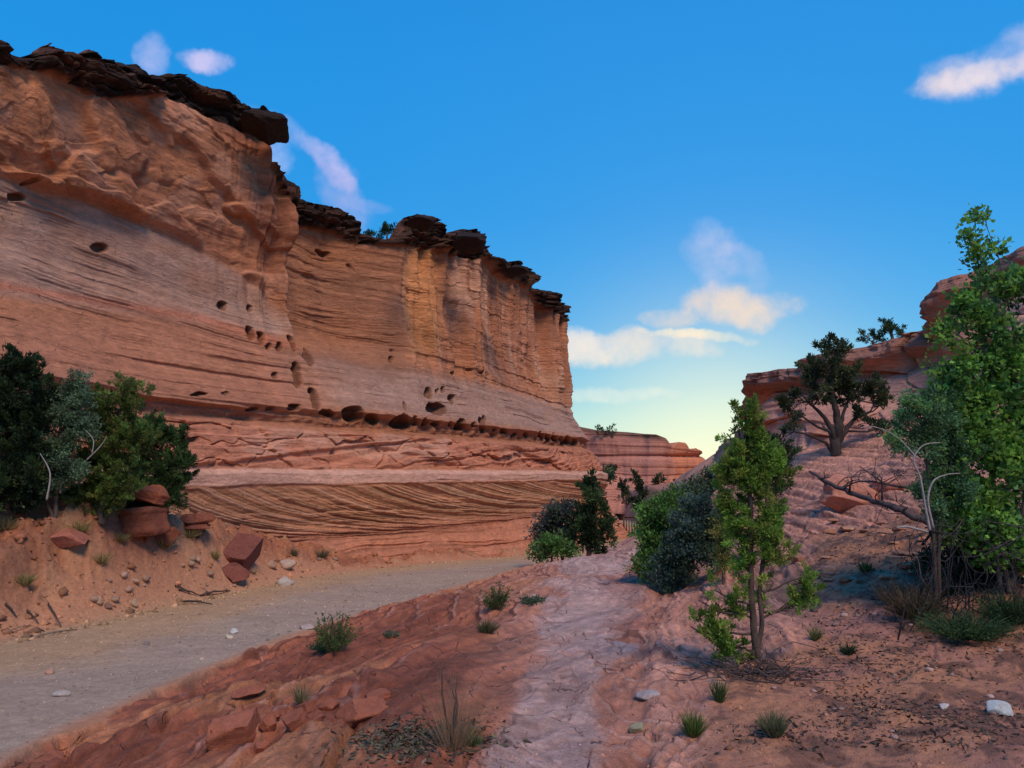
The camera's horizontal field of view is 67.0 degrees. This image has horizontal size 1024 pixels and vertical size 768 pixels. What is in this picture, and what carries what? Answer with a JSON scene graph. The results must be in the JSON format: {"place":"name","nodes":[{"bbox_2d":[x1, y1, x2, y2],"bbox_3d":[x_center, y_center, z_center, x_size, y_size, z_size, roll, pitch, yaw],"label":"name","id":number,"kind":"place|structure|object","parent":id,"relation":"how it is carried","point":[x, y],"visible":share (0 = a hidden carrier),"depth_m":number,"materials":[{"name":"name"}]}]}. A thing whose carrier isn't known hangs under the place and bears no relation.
{"place":"outdoors","nodes":[
{"label":"outdoors","id":0,"kind":"place"},
{"bbox_2d":[0,40,628,560],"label":"cliff","id":1,"kind":"structure","parent":0,"point":[330,376],"depth_m":27.52,"materials":[{"name":"stone"}]},
{"bbox_2d":[373,221,397,238],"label":"juniper tree","id":2,"kind":"object","parent":1,"relation":"on","point":[385,229],"visible":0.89,"depth_m":35.98,"materials":[{"name":"green plant"}]},
{"bbox_2d":[0,519,638,758],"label":"road","id":3,"kind":"structure","parent":0,"point":[14,705],"depth_m":11.98,"materials":[{"name":"gravel"}]},
{"bbox_2d":[33,625,76,636],"bbox_3d":[-7.314,3.943,12.502,0.209,0.224,0.800,-3,-7,21],"label":"stick","id":4,"kind":"object","parent":3,"relation":"on","point":[52,632],"visible":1,"depth_m":12.30,"materials":[{"name":"wood"}]},
{"bbox_2d":[51,690,70,696],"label":"stone","id":5,"kind":"object","parent":3,"relation":"on","point":[60,693],"visible":0.88,"depth_m":8.44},
{"bbox_2d":[276,577,294,585],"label":"stone","id":6,"kind":"object","parent":3,"relation":"on","point":[284,581],"visible":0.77,"depth_m":20.03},
{"bbox_2d":[623,516,637,532],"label":"metal fence","id":7,"kind":"object","parent":3,"relation":"on","point":[629,523],"visible":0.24,"depth_m":50.68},
{"bbox_2d":[0,453,1023,767],"bbox_3d":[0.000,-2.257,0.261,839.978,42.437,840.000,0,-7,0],"label":"ground","id":8,"kind":"structure","parent":0,"point":[20,599],"depth_m":7.35,"materials":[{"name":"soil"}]},
{"bbox_2d":[0,515,21,530],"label":"grass tuft","id":9,"kind":"object","parent":8,"relation":"on","point":[3,527],"visible":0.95,"depth_m":14.32,"materials":[{"name":"plant"}]},
{"bbox_2d":[14,572,38,585],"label":"grass tuft","id":10,"kind":"object","parent":8,"relation":"on","point":[24,580],"visible":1,"depth_m":13.44,"materials":[{"name":"plant"}]},
{"bbox_2d":[66,518,97,531],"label":"grass tuft","id":11,"kind":"object","parent":8,"relation":"on","point":[83,528],"visible":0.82,"depth_m":15.02,"materials":[{"name":"plant"}]},
{"bbox_2d":[92,551,113,563],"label":"grass tuft","id":12,"kind":"object","parent":8,"relation":"on","point":[103,561],"visible":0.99,"depth_m":15.03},
{"bbox_2d":[58,370,162,526],"bbox_3d":[-8.305,1.285,15.745,2.251,3.191,1.208,0,-7,0],"label":"juniper tree","id":13,"kind":"object","parent":8,"relation":"on","point":[105,490],"visible":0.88,"depth_m":15.58,"materials":[{"name":"green plant"}]},
{"bbox_2d":[116,531,133,541],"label":"grass tuft","id":14,"kind":"object","parent":8,"relation":"on","point":[121,538],"visible":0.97,"depth_m":15.97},
{"bbox_2d":[115,506,170,537],"bbox_3d":[-8.065,2.991,16.640,1.135,0.728,0.925,0,-7,0],"label":"boulder","id":15,"kind":"object","parent":8,"relation":"on","point":[146,521],"visible":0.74,"depth_m":16.35,"materials":[{"name":"stone"}]},
{"bbox_2d":[127,484,169,505],"bbox_3d":[-8.011,2.438,16.998,0.986,0.473,0.760,0,-7,0],"label":"boulder","id":16,"kind":"object","parent":15,"relation":"on","point":[156,495],"visible":0.76,"depth_m":16.70,"materials":[{"name":"stone"}]},
{"bbox_2d":[154,527,181,546],"bbox_3d":[-7.800,3.424,17.358,0.659,0.467,0.513,0,-7,0],"label":"boulder","id":17,"kind":"object","parent":8,"relation":"on","point":[174,532],"visible":0.55,"depth_m":17.21,"materials":[{"name":"stone"}]},
{"bbox_2d":[157,537,179,548],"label":"grass tuft","id":18,"kind":"object","parent":8,"relation":"on","point":[165,547],"visible":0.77,"depth_m":17.19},
{"bbox_2d":[180,528,203,537],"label":"grass tuft","id":19,"kind":"object","parent":8,"relation":"on","point":[192,533],"visible":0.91,"depth_m":18.33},
{"bbox_2d":[179,513,215,529],"bbox_3d":[-7.800,3.375,18.849,1.358,0.470,0.802,-3,-7,27],"label":"boulder","id":20,"kind":"object","parent":8,"relation":"on","point":[199,521],"visible":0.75,"depth_m":18.59,"materials":[{"name":"stone"}]},
{"bbox_2d":[222,562,249,581],"bbox_3d":[-6.947,4.655,19.194,0.824,0.441,0.706,4,-8,-30],"label":"boulder","id":21,"kind":"object","parent":8,"relation":"on","point":[234,571],"visible":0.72,"depth_m":19.01,"materials":[{"name":"stone"}]},
{"bbox_2d":[223,532,263,569],"bbox_3d":[-6.911,4.400,19.888,0.900,1.149,1.166,0,-7,0],"label":"boulder","id":22,"kind":"object","parent":8,"relation":"on","point":[243,550],"visible":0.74,"depth_m":19.69,"materials":[{"name":"stone"}]},
{"bbox_2d":[0,494,523,644],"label":"rubble","id":23,"kind":"object","parent":8,"relation":"on","point":[20,537],"visible":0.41,"depth_m":14.74,"materials":[{"name":"stone"}]},
{"bbox_2d":[266,560,275,568],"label":"stone","id":24,"kind":"object","parent":8,"relation":"on","point":[270,564],"visible":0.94,"depth_m":21.22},
{"bbox_2d":[279,559,295,569],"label":"stone","id":25,"kind":"object","parent":8,"relation":"on","point":[286,564],"visible":0.92,"depth_m":21.85,"materials":[{"name":"stone"}]},
{"bbox_2d":[299,624,313,629],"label":"stone","id":26,"kind":"object","parent":8,"relation":"on","point":[307,627],"visible":0.87,"depth_m":12.93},
{"bbox_2d":[315,548,330,557],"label":"grass tuft","id":27,"kind":"object","parent":8,"relation":"on","point":[322,555],"visible":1,"depth_m":24.49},
{"bbox_2d":[403,645,518,752],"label":"dry grass","id":28,"kind":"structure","parent":8,"relation":"on","point":[451,739],"depth_m":4.74,"materials":[{"name":"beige plant"}]},
{"bbox_2d":[604,470,617,484],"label":"shrub","id":29,"kind":"object","parent":8,"relation":"on","point":[610,476],"visible":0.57,"depth_m":81.27,"materials":[{"name":"green plant"}]},
{"bbox_2d":[604,463,619,473],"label":"juniper tree","id":30,"kind":"object","parent":8,"relation":"on","point":[615,467],"visible":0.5,"depth_m":87.29,"materials":[{"name":"green plant"}]},
{"bbox_2d":[614,476,631,507],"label":"juniper tree","id":31,"kind":"object","parent":8,"relation":"on","point":[624,489],"visible":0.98,"depth_m":71.20,"materials":[{"name":"green plant"}]},
{"bbox_2d":[628,468,642,485],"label":"juniper tree","id":32,"kind":"object","parent":8,"relation":"on","point":[636,477],"visible":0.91,"depth_m":81.33,"materials":[{"name":"green plant"}]},
{"bbox_2d":[626,479,649,509],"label":"juniper tree","id":33,"kind":"object","parent":8,"relation":"on","point":[642,492],"visible":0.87,"depth_m":65.11,"materials":[{"name":"green plant"}]},
{"bbox_2d":[651,471,667,484],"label":"shrub","id":34,"kind":"object","parent":8,"relation":"on","point":[655,481],"visible":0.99,"depth_m":85.25,"materials":[{"name":"green plant"}]},
{"bbox_2d":[708,677,728,702],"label":"grass tuft","id":35,"kind":"object","parent":8,"relation":"on","point":[719,694],"visible":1,"depth_m":5.48,"materials":[{"name":"plant"}]},
{"bbox_2d":[664,641,848,686],"bbox_3d":[1.899,2.220,6.100,1.362,0.280,0.913,-2,-7,14],"label":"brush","id":36,"kind":"object","parent":8,"relation":"on","point":[779,669],"visible":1,"depth_m":5.99,"materials":[{"name":"grey plant"}]},
{"bbox_2d":[752,708,792,737],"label":"grass tuft","id":37,"kind":"object","parent":8,"relation":"on","point":[775,727],"visible":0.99,"depth_m":4.64,"materials":[{"name":"plant"}]},
{"bbox_2d":[817,571,834,576],"bbox_3d":[3.801,2.300,9.350,0.186,0.055,0.146,-5,-8,36],"label":"rock flake","id":38,"kind":"object","parent":8,"relation":"on","point":[821,573],"visible":0.8,"depth_m":9.32,"materials":[{"name":"stone"}]},
{"bbox_2d":[820,566,837,571],"bbox_3d":[3.956,2.308,9.638,0.207,0.069,0.236,-2,-7,18],"label":"rock flake","id":39,"kind":"object","parent":8,"relation":"on","point":[829,568],"visible":0.86,"depth_m":9.55,"materials":[{"name":"stone"}]},
{"bbox_2d":[823,529,841,533],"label":"rock flake","id":40,"kind":"object","parent":8,"relation":"on","point":[834,531],"visible":0.75,"depth_m":12.33,"materials":[{"name":"stone"}]},
{"bbox_2d":[838,576,856,581],"bbox_3d":[3.896,2.255,8.963,0.217,0.057,0.182,5,-8,-35],"label":"rock flake","id":41,"kind":"object","parent":8,"relation":"on","point":[846,578],"visible":0.9,"depth_m":8.91,"materials":[{"name":"stone"}]},
{"bbox_2d":[837,641,858,654],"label":"grass tuft","id":42,"kind":"object","parent":8,"relation":"on","point":[848,650],"visible":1,"depth_m":6.51,"materials":[{"name":"plant"}]},
{"bbox_2d":[703,521,1023,759],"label":"leaf litter","id":43,"kind":"object","parent":8,"relation":"on","point":[905,710],"visible":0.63,"depth_m":5.16,"materials":[{"name":"brown plant"}]},
{"bbox_2d":[855,559,876,572],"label":"grass tuft","id":44,"kind":"object","parent":8,"relation":"on","point":[866,567],"visible":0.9,"depth_m":9.09,"materials":[{"name":"plant"}]},
{"bbox_2d":[809,466,930,524],"bbox_3d":[4.901,1.456,10.666,0.733,0.916,1.885,1,-7,-12],"label":"dead branch","id":45,"kind":"object","parent":8,"relation":"on","point":[901,509],"visible":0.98,"depth_m":10.26,"materials":[{"name":"wood"}]},
{"bbox_2d":[842,459,911,489],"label":"dead branch","id":46,"kind":"object","parent":45,"relation":"attached to","point":[900,486],"visible":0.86,"depth_m":10.51,"materials":[{"name":"wood"}]},
{"bbox_2d":[876,529,892,533],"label":"rock flake","id":47,"kind":"object","parent":8,"relation":"on","point":[883,531],"visible":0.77,"depth_m":10.75,"materials":[{"name":"stone"}]},
{"bbox_2d":[871,474,903,492],"bbox_3d":[6.513,1.756,13.424,0.537,0.373,0.467,0,-7,0],"label":"boulder","id":48,"kind":"object","parent":8,"relation":"on","point":[874,486],"visible":0.52,"depth_m":13.32,"materials":[{"name":"stone"}]},
{"bbox_2d":[878,573,898,578],"bbox_3d":[4.171,2.138,8.581,0.194,0.059,0.144,-2,-7,15],"label":"rock flake","id":49,"kind":"object","parent":8,"relation":"on","point":[884,576],"visible":0.88,"depth_m":8.53,"materials":[{"name":"stone"}]},
{"bbox_2d":[861,574,917,604],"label":"grass tuft","id":50,"kind":"object","parent":8,"relation":"on","point":[891,590],"visible":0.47,"depth_m":7.80,"materials":[{"name":"plant"}]},
{"bbox_2d":[890,550,905,555],"bbox_3d":[4.726,2.064,9.416,0.188,0.073,0.256,4,-8,-30],"label":"rock flake","id":51,"kind":"object","parent":8,"relation":"on","point":[895,553],"visible":0.74,"depth_m":9.37,"materials":[{"name":"stone"}]},
{"bbox_2d":[886,556,910,562],"bbox_3d":[4.605,2.082,9.180,0.213,0.073,0.260,6,-9,-40],"label":"rock flake","id":52,"kind":"object","parent":8,"relation":"on","point":[893,559],"visible":0.66,"depth_m":9.13,"materials":[{"name":"stone"}]},
{"bbox_2d":[897,562,914,569],"bbox_3d":[4.492,2.064,8.785,0.225,0.072,0.221,2,-7,-19],"label":"rock flake","id":53,"kind":"object","parent":8,"relation":"on","point":[902,566],"visible":0.54,"depth_m":8.71,"materials":[{"name":"stone"}]},
{"bbox_2d":[871,581,960,618],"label":"grass tuft","id":54,"kind":"object","parent":8,"relation":"on","point":[899,604],"visible":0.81,"depth_m":7.17,"materials":[{"name":"brown plant"}]},
{"bbox_2d":[916,576,964,595],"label":"grass tuft","id":55,"kind":"object","parent":8,"relation":"on","point":[952,591],"visible":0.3,"depth_m":7.72,"materials":[{"name":"green plant"}]},
{"bbox_2d":[859,491,1023,639],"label":"brush","id":56,"kind":"object","parent":8,"relation":"on","point":[959,587],"visible":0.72,"depth_m":7.14,"materials":[{"name":"brown plant"}]},
{"bbox_2d":[899,607,1023,642],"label":"grass tuft","id":57,"kind":"object","parent":8,"relation":"on","point":[974,631],"visible":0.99,"depth_m":6.62,"materials":[{"name":"green plant"}]},
{"bbox_2d":[916,202,1023,594],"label":"leafy shrub","id":58,"kind":"object","parent":8,"relation":"on","point":[999,361],"visible":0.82,"depth_m":7.53,"materials":[{"name":"green plant"}]},
{"bbox_2d":[964,590,1023,625],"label":"grass tuft","id":59,"kind":"object","parent":8,"relation":"on","point":[1006,608],"visible":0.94,"depth_m":6.80,"materials":[{"name":"green plant"}]},
{"bbox_2d":[986,700,1012,715],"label":"stone","id":60,"kind":"object","parent":8,"relation":"on","point":[1000,707],"visible":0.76,"depth_m":4.87,"materials":[{"name":"stone"}]},
{"bbox_2d":[0,0,1023,459],"label":"sky","id":61,"kind":"structure","parent":0,"point":[712,191],"materials":[{"name":"blue"}]},
{"bbox_2d":[3,392,1022,767],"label":"slickrock terrain","id":62,"kind":"structure","parent":0,"point":[597,682],"depth_m":7.17,"materials":[{"name":"stone"}]},
{"bbox_2d":[0,341,63,526],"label":"juniper tree","id":63,"kind":"object","parent":62,"relation":"on","point":[19,406],"visible":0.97,"depth_m":14.52,"materials":[{"name":"green plant"}]},
{"bbox_2d":[9,366,106,518],"bbox_3d":[-8.609,1.112,14.872,2.214,3.059,1.149,0,-7,0],"label":"shrub","id":64,"kind":"object","parent":62,"relation":"on","point":[70,417],"visible":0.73,"depth_m":14.79,"materials":[{"name":"green plant"}]},
{"bbox_2d":[50,528,90,547],"bbox_3d":[-8.529,2.937,14.746,0.862,0.377,0.570,0,-7,0],"label":"slab","id":65,"kind":"object","parent":62,"relation":"on","point":[69,537],"depth_m":14.60,"materials":[{"name":"stone"}]},
{"bbox_2d":[117,407,199,511],"bbox_3d":[-8.113,1.881,17.504,2.083,2.799,1.220,0,-7,0],"label":"juniper tree","id":66,"kind":"object","parent":62,"relation":"on","point":[167,468],"visible":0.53,"depth_m":17.45,"materials":[{"name":"green plant"}]},
{"bbox_2d":[206,707,260,751],"bbox_3d":[-1.923,2.390,5.352,0.286,0.246,0.337,0,-7,0],"label":"slab","id":67,"kind":"object","parent":62,"relation":"on","point":[237,727],"depth_m":5.26,"materials":[{"name":"stone"}]},
{"bbox_2d":[232,683,266,697],"bbox_3d":[-2.406,2.815,7.085,0.221,0.100,0.293,-5,-8,38],"label":"slab","id":68,"kind":"object","parent":62,"relation":"on","point":[249,691],"depth_m":7.04,"materials":[{"name":"stone"}]},
{"bbox_2d":[254,741,268,752],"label":"slab","id":69,"kind":"object","parent":62,"relation":"on","point":[259,747],"depth_m":5.17,"materials":[{"name":"stone"}]},
{"bbox_2d":[258,713,276,731],"bbox_3d":[-1.708,2.391,5.422,0.085,0.148,0.112,-5,-8,37],"label":"slab","id":70,"kind":"object","parent":62,"relation":"on","point":[267,723],"depth_m":5.40,"materials":[{"name":"stone"}]},
{"bbox_2d":[266,710,280,718],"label":"slab","id":71,"kind":"object","parent":62,"relation":"on","point":[276,713],"depth_m":5.67,"materials":[{"name":"stone"}]},
{"bbox_2d":[280,707,309,731],"bbox_3d":[-1.460,2.261,5.197,0.151,0.162,0.197,-6,-9,40],"label":"slab","id":72,"kind":"object","parent":62,"relation":"on","point":[294,720],"depth_m":5.15,"materials":[{"name":"stone"}]},
{"bbox_2d":[289,678,313,704],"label":"grass tuft","id":73,"kind":"object","parent":62,"relation":"on","point":[299,698],"visible":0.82,"depth_m":6.21,"materials":[{"name":"plant"}]},
{"bbox_2d":[295,699,316,712],"bbox_3d":[-1.429,2.246,5.368,0.114,0.093,0.095,-2,-7,20],"label":"slab","id":74,"kind":"object","parent":62,"relation":"on","point":[309,706],"depth_m":5.34,"materials":[{"name":"stone"}]},
{"bbox_2d":[311,713,324,720],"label":"slab","id":75,"kind":"object","parent":62,"relation":"on","point":[318,717],"depth_m":5.21,"materials":[{"name":"stone"}]},
{"bbox_2d":[306,641,348,652],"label":"leafy plant","id":76,"kind":"object","parent":62,"relation":"on","point":[317,648],"visible":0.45,"depth_m":9.34,"materials":[{"name":"green plant"}]},
{"bbox_2d":[318,698,339,710],"bbox_3d":[-1.326,2.331,5.599,0.148,0.089,0.106,0,-7,0],"label":"slab","id":77,"kind":"object","parent":62,"relation":"on","point":[329,704],"depth_m":5.57,"materials":[{"name":"stone"}]},
{"bbox_2d":[314,610,362,652],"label":"leafy plant","id":78,"kind":"object","parent":62,"relation":"on","point":[336,643],"visible":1,"depth_m":9.10,"materials":[{"name":"green plant"}]},
{"bbox_2d":[335,695,388,728],"bbox_3d":[-1.052,2.328,5.489,0.342,0.185,0.266,5,-9,-39],"label":"slab","id":79,"kind":"object","parent":62,"relation":"on","point":[353,713],"depth_m":5.44,"materials":[{"name":"stone"}]},
{"bbox_2d":[365,688,390,698],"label":"slab","id":80,"kind":"object","parent":62,"relation":"on","point":[385,693],"depth_m":5.87,"materials":[{"name":"stone"}]},
{"bbox_2d":[379,629,399,639],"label":"leafy plant","id":81,"kind":"object","parent":62,"relation":"on","point":[387,634],"visible":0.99,"depth_m":10.18,"materials":[{"name":"green plant"}]},
{"bbox_2d":[313,708,531,767],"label":"leaf litter","id":82,"kind":"object","parent":62,"relation":"on","point":[419,742],"visible":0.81,"depth_m":4.85,"materials":[{"name":"grey plant"}]},
{"bbox_2d":[460,725,484,746],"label":"grass tuft","id":83,"kind":"object","parent":62,"relation":"on","point":[478,740],"visible":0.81,"depth_m":4.75,"materials":[{"name":"plant"}]},
{"bbox_2d":[473,616,504,633],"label":"grass tuft","id":84,"kind":"object","parent":62,"relation":"on","point":[486,629],"visible":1,"depth_m":8.70,"materials":[{"name":"plant"}]},
{"bbox_2d":[481,581,513,610],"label":"leafy plant","id":85,"kind":"object","parent":62,"relation":"on","point":[495,603],"visible":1,"depth_m":11.06,"materials":[{"name":"green plant"}]},
{"bbox_2d":[518,594,546,606],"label":"leafy plant","id":86,"kind":"object","parent":62,"relation":"on","point":[531,600],"visible":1,"depth_m":10.98,"materials":[{"name":"green plant"}]},
{"bbox_2d":[523,493,576,560],"bbox_3d":[1.353,4.809,25.202,1.844,2.504,1.397,-3,-7,24],"label":"shrub","id":87,"kind":"object","parent":62,"relation":"on","point":[556,517],"visible":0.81,"depth_m":24.95,"materials":[{"name":"green plant"}]},
{"bbox_2d":[524,529,581,563],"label":"shrub","id":88,"kind":"object","parent":62,"relation":"on","point":[556,547],"visible":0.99,"depth_m":22.93,"materials":[{"name":"green plant"}]},
{"bbox_2d":[562,466,620,555],"bbox_3d":[2.428,4.168,24.204,1.877,3.255,1.272,0,-7,0],"label":"juniper tree","id":89,"kind":"object","parent":62,"relation":"on","point":[585,524],"visible":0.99,"depth_m":24.02,"materials":[{"name":"green plant"}]},
{"bbox_2d":[629,722,643,733],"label":"stone","id":90,"kind":"object","parent":62,"relation":"on","point":[635,728],"visible":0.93,"depth_m":5.17,"materials":[{"name":"stone"}]},
{"bbox_2d":[635,689,659,699],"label":"stone","id":91,"kind":"object","parent":62,"relation":"on","point":[645,694],"visible":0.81,"depth_m":5.75,"materials":[{"name":"stone"}]},
{"bbox_2d":[623,479,688,583],"bbox_3d":[2.488,2.513,13.003,1.298,1.804,0.950,3,-7,-21],"label":"shrub","id":92,"kind":"object","parent":62,"relation":"on","point":[652,525],"visible":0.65,"depth_m":12.89,"materials":[{"name":"green plant"}]},
{"bbox_2d":[639,490,738,593],"bbox_3d":[2.739,2.470,11.981,1.435,1.662,1.044,4,-8,-33],"label":"shrub","id":93,"kind":"object","parent":62,"relation":"on","point":[687,540],"visible":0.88,"depth_m":11.83,"materials":[{"name":"green plant"}]},
{"bbox_2d":[665,458,720,501],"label":"shrub","id":94,"kind":"object","parent":62,"relation":"on","point":[692,487],"visible":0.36,"depth_m":26.60,"materials":[{"name":"green plant"}]},
{"bbox_2d":[677,707,709,737],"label":"grass tuft","id":95,"kind":"object","parent":62,"relation":"on","point":[693,726],"visible":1,"depth_m":4.91,"materials":[{"name":"plant"}]},
{"bbox_2d":[704,487,740,584],"bbox_3d":[2.976,2.151,10.815,0.489,1.473,0.522,-3,-7,25],"label":"shrub","id":96,"kind":"object","parent":62,"relation":"on","point":[723,558],"visible":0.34,"depth_m":10.78,"materials":[{"name":"green plant"}]},
{"bbox_2d":[686,393,825,663],"bbox_3d":[2.013,1.213,6.460,1.196,2.303,0.484,0,-7,0],"label":"juniper tree","id":97,"kind":"object","parent":62,"relation":"on","point":[752,464],"visible":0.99,"depth_m":6.41,"materials":[{"name":"green plant"}]},
{"bbox_2d":[764,427,804,530],"bbox_3d":[4.069,1.673,11.899,0.795,2.024,0.637,0,-7,0],"label":"juniper tree","id":98,"kind":"object","parent":62,"relation":"on","point":[792,450],"visible":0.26,"depth_m":11.86,"materials":[{"name":"green plant"}]},
{"bbox_2d":[787,555,805,561],"bbox_3d":[3.882,2.385,10.596,0.254,0.075,0.209,6,-9,-44],"label":"rock flake","id":99,"kind":"object","parent":62,"relation":"on","point":[799,558],"visible":0.63,"depth_m":10.52,"materials":[{"name":"stone"}]},
{"bbox_2d":[804,625,824,639],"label":"grass tuft","id":100,"kind":"object","parent":62,"relation":"on","point":[814,636],"visible":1,"depth_m":7.00,"materials":[{"name":"plant"}]},
{"bbox_2d":[773,331,895,456],"bbox_3d":[8.216,0.270,19.721,3.185,3.249,1.232,0,-7,0],"label":"juniper tree","id":101,"kind":"object","parent":62,"relation":"on","point":[839,380],"visible":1,"depth_m":19.60,"materials":[{"name":"green plant"}]},
{"bbox_2d":[819,472,879,511],"bbox_3d":[6.015,1.942,13.587,1.218,0.773,0.650,0,-7,0],"label":"boulder","id":102,"kind":"object","parent":62,"relation":"on","point":[835,499],"visible":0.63,"depth_m":13.42,"materials":[{"name":"stone"}]},
{"bbox_2d":[861,381,988,609],"bbox_3d":[3.950,1.068,7.297,1.383,2.261,0.715,4,-8,-32],"label":"shrub","id":103,"kind":"object","parent":62,"relation":"on","point":[929,437],"visible":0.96,"depth_m":7.40,"materials":[{"name":"green plant"}]},
{"bbox_2d":[901,498,1021,592],"bbox_3d":[4.797,1.731,7.863,1.574,1.223,0.692,0,-7,0],"label":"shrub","id":104,"kind":"object","parent":62,"relation":"on","point":[924,554],"visible":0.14,"depth_m":7.78,"materials":[{"name":"brown plant"}]},
{"bbox_2d":[579,426,704,513],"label":"cliff","id":105,"kind":"structure","parent":0,"point":[648,456],"depth_m":102.14,"materials":[{"name":"stone"}]},
{"bbox_2d":[713,246,1023,460],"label":"hill","id":106,"kind":"structure","parent":0,"point":[896,362],"depth_m":25.96,"materials":[{"name":"stone"}]},
{"bbox_2d":[856,327,888,343],"bbox_3d":[13.010,-1.688,27.896,1.211,0.784,0.811,0,-7,0],"label":"juniper tree","id":107,"kind":"object","parent":106,"relation":"on","point":[879,336],"visible":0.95,"depth_m":27.89,"materials":[{"name":"green plant"}]},
{"bbox_2d":[878,317,907,338],"bbox_3d":[13.587,-1.885,27.553,1.009,1.096,0.748,-3,-7,23],"label":"juniper tree","id":108,"kind":"object","parent":106,"relation":"on","point":[888,325],"visible":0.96,"depth_m":27.54,"materials":[{"name":"green plant"}]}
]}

